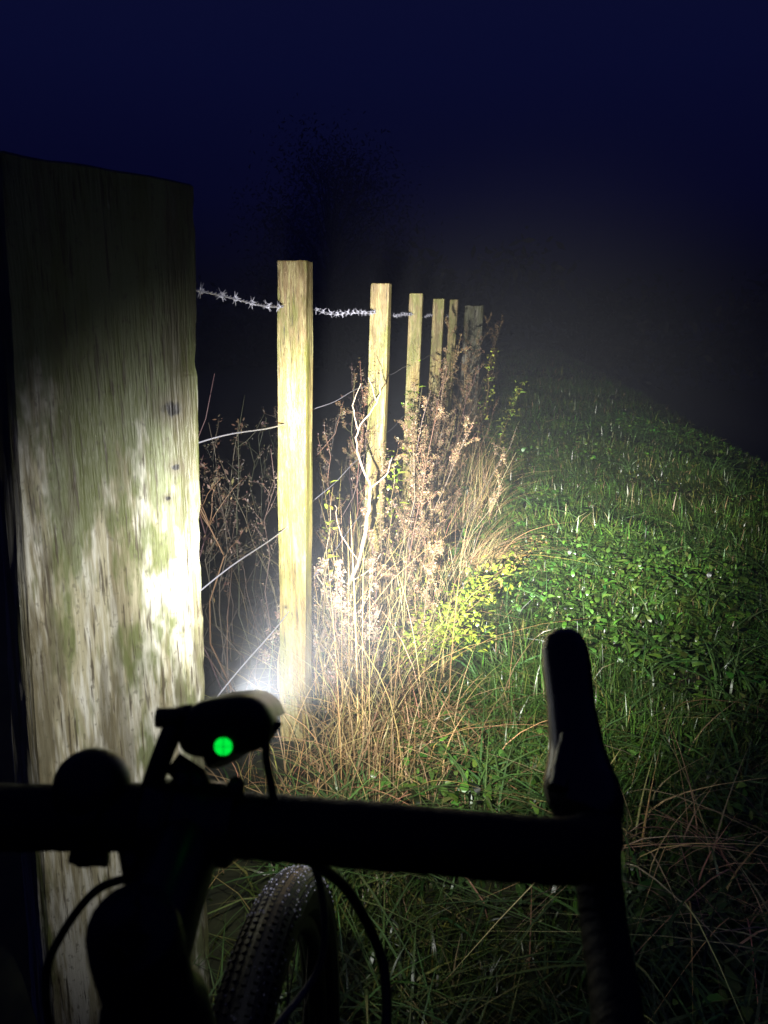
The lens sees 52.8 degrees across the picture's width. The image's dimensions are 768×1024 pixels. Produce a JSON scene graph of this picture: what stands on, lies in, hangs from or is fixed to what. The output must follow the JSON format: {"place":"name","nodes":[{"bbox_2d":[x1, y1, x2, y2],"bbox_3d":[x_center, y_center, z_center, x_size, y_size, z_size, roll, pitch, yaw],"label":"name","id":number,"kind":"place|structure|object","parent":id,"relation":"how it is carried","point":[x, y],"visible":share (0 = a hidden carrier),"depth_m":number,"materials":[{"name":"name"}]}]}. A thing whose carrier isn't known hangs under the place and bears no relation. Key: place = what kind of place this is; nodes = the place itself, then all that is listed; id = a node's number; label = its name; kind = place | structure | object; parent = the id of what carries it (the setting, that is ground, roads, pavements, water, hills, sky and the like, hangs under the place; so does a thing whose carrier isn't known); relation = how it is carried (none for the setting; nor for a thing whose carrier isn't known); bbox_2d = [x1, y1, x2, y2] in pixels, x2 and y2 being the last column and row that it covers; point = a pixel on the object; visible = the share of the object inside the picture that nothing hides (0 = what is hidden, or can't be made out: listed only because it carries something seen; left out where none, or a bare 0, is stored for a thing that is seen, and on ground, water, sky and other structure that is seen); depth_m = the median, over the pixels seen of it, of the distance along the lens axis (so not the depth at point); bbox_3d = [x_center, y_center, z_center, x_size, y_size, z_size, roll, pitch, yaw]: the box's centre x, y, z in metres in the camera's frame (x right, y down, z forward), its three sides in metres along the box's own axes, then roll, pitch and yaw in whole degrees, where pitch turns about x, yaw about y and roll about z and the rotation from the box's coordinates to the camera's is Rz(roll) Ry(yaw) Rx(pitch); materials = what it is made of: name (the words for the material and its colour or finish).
{"place":"outdoors","nodes":[
{"label":"outdoors","id":0,"kind":"place"},
{"bbox_2d":[0,321,767,1023],"bbox_3d":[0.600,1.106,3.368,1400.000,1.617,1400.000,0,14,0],"label":"ground","id":1,"kind":"structure","parent":0,"point":[736,417],"depth_m":4.92,"materials":[{"name":"green plant"}]},
{"bbox_2d":[0,151,210,1023],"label":"gate post","id":2,"kind":"object","parent":1,"relation":"on","point":[99,496],"visible":0.64,"depth_m":1.08,"materials":[{"name":"brown wood"}]},
{"bbox_2d":[198,373,260,691],"bbox_3d":[-0.617,0.107,2.462,0.470,1.228,0.720,0,14,0],"label":"bramble","id":3,"kind":"object","parent":1,"relation":"on","point":[208,523],"visible":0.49,"depth_m":2.63,"materials":[{"name":"brown plant"}]},
{"bbox_2d":[277,260,312,741],"bbox_3d":[-0.245,0.087,2.147,0.124,1.492,0.095,2,14,9],"label":"fence post","id":4,"kind":"object","parent":1,"relation":"on","point":[295,363],"visible":0.9,"depth_m":2.07,"materials":[{"name":"brown wood"}]},
{"bbox_2d":[196,283,459,317],"bbox_3d":[0.243,-1.306,5.062,0.033,0.079,8.316,2,14,9],"label":"barbed wire","id":5,"kind":"object","parent":4,"relation":"attached to","point":[200,290],"visible":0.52,"depth_m":1.84,"materials":[{"name":"silver metal"}]},
{"bbox_2d":[198,342,457,443],"bbox_3d":[0.239,-1.034,5.137,0.003,0.063,8.327,2,14,9],"label":"fence wire","id":6,"kind":"object","parent":4,"relation":"attached to","point":[285,423],"visible":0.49,"depth_m":1.88,"materials":[{"name":"silver metal"}]},
{"bbox_2d":[201,368,455,590],"bbox_3d":[0.235,-0.758,5.206,0.003,0.053,8.327,2,14,9],"label":"fence wire","id":7,"kind":"object","parent":4,"relation":"attached to","point":[211,581],"visible":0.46,"depth_m":1.93,"materials":[{"name":"silver metal"}]},
{"bbox_2d":[217,388,455,695],"bbox_3d":[0.232,-0.511,5.267,0.003,0.034,8.327,2,14,9],"label":"fence wire","id":8,"kind":"object","parent":4,"relation":"attached to","point":[287,612],"visible":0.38,"depth_m":1.98,"materials":[{"name":"silver metal"}]},
{"bbox_2d":[199,362,393,689],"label":"ditch weeds","id":9,"kind":"object","parent":1,"relation":"on","point":[321,513],"visible":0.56,"depth_m":2.90,"materials":[{"name":"brown plant"}]},
{"bbox_2d":[0,628,644,1023],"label":"bicycle","id":10,"kind":"object","parent":1,"relation":"on","point":[180,834],"visible":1,"depth_m":0.39,"materials":[{"name":"metal"}]},
{"bbox_2d":[259,377,391,721],"bbox_3d":[-0.185,0.118,2.414,0.426,1.038,0.435,0,14,0],"label":"dead hogweed stalk","id":11,"kind":"object","parent":1,"relation":"on","point":[335,597],"visible":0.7,"depth_m":2.42,"materials":[{"name":"beige plant"}]},
{"bbox_2d":[216,94,457,371],"bbox_3d":[-1.745,-8.774,25.700,8.463,9.002,8.416,0,14,0],"label":"distant tree","id":12,"kind":"object","parent":1,"relation":"on","point":[331,278],"visible":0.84,"depth_m":25.17,"materials":[{"name":"plant"}]},
{"bbox_2d":[363,283,391,591],"bbox_3d":[-0.035,-0.257,3.512,0.138,1.500,0.089,0,14,0],"label":"fence post","id":13,"kind":"object","parent":1,"relation":"on","point":[379,330],"visible":0.67,"depth_m":3.41,"materials":[{"name":"brown wood"}]},
{"bbox_2d":[401,293,422,510],"bbox_3d":[0.170,-0.574,4.782,0.135,1.499,0.106,0,14,0],"label":"fence post","id":14,"kind":"object","parent":1,"relation":"on","point":[414,340],"visible":0.6,"depth_m":4.67,"materials":[{"name":"brown wood"}]},
{"bbox_2d":[312,312,516,701],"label":"dead dock weeds","id":15,"kind":"object","parent":1,"relation":"on","point":[433,476],"visible":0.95,"depth_m":3.24,"materials":[{"name":"brown plant"}]},
{"bbox_2d":[425,299,444,470],"bbox_3d":[0.388,-0.881,6.016,0.149,1.500,0.090,0,14,0],"label":"fence post","id":16,"kind":"object","parent":1,"relation":"on","point":[437,326],"visible":0.55,"depth_m":5.89,"materials":[{"name":"brown wood"}]},
{"bbox_2d":[322,346,553,688],"bbox_3d":[0.603,-0.370,4.431,0.746,1.084,4.422,3,14,12],"label":"leafy shrub","id":17,"kind":"object","parent":1,"relation":"on","point":[459,629],"visible":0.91,"depth_m":2.70,"materials":[{"name":"green plant"}]},
{"bbox_2d":[441,300,458,448],"bbox_3d":[0.612,-1.208,7.274,0.153,1.525,0.091,0,14,0],"label":"fence post","id":18,"kind":"object","parent":1,"relation":"on","point":[453,317],"visible":0.58,"depth_m":7.17,"materials":[{"name":"brown wood"}]},
{"bbox_2d":[458,305,483,417],"bbox_3d":[1.046,-1.722,9.363,0.291,1.510,0.240,2,14,8],"label":"fence post","id":19,"kind":"object","parent":1,"relation":"on","point":[473,316],"visible":0.66,"depth_m":9.19,"materials":[{"name":"brown wood"}]},
{"bbox_2d":[195,226,767,391],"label":"distant hedge","id":20,"kind":"object","parent":1,"relation":"on","point":[616,348],"visible":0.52,"depth_m":28.86,"materials":[{"name":"plant"}]},
{"bbox_2d":[0,0,767,321],"label":"sky","id":21,"kind":"structure","parent":0,"point":[625,133],"materials":[{"name":"blue"}]},
{"bbox_2d":[3,396,767,1023],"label":"dry grass","id":22,"kind":"structure","parent":0,"point":[369,722],"depth_m":2.12,"materials":[{"name":"beige plant"}]},
{"bbox_2d":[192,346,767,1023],"bbox_3d":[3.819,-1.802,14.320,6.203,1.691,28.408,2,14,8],"label":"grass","id":23,"kind":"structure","parent":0,"point":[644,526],"depth_m":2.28,"materials":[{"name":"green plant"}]}
]}

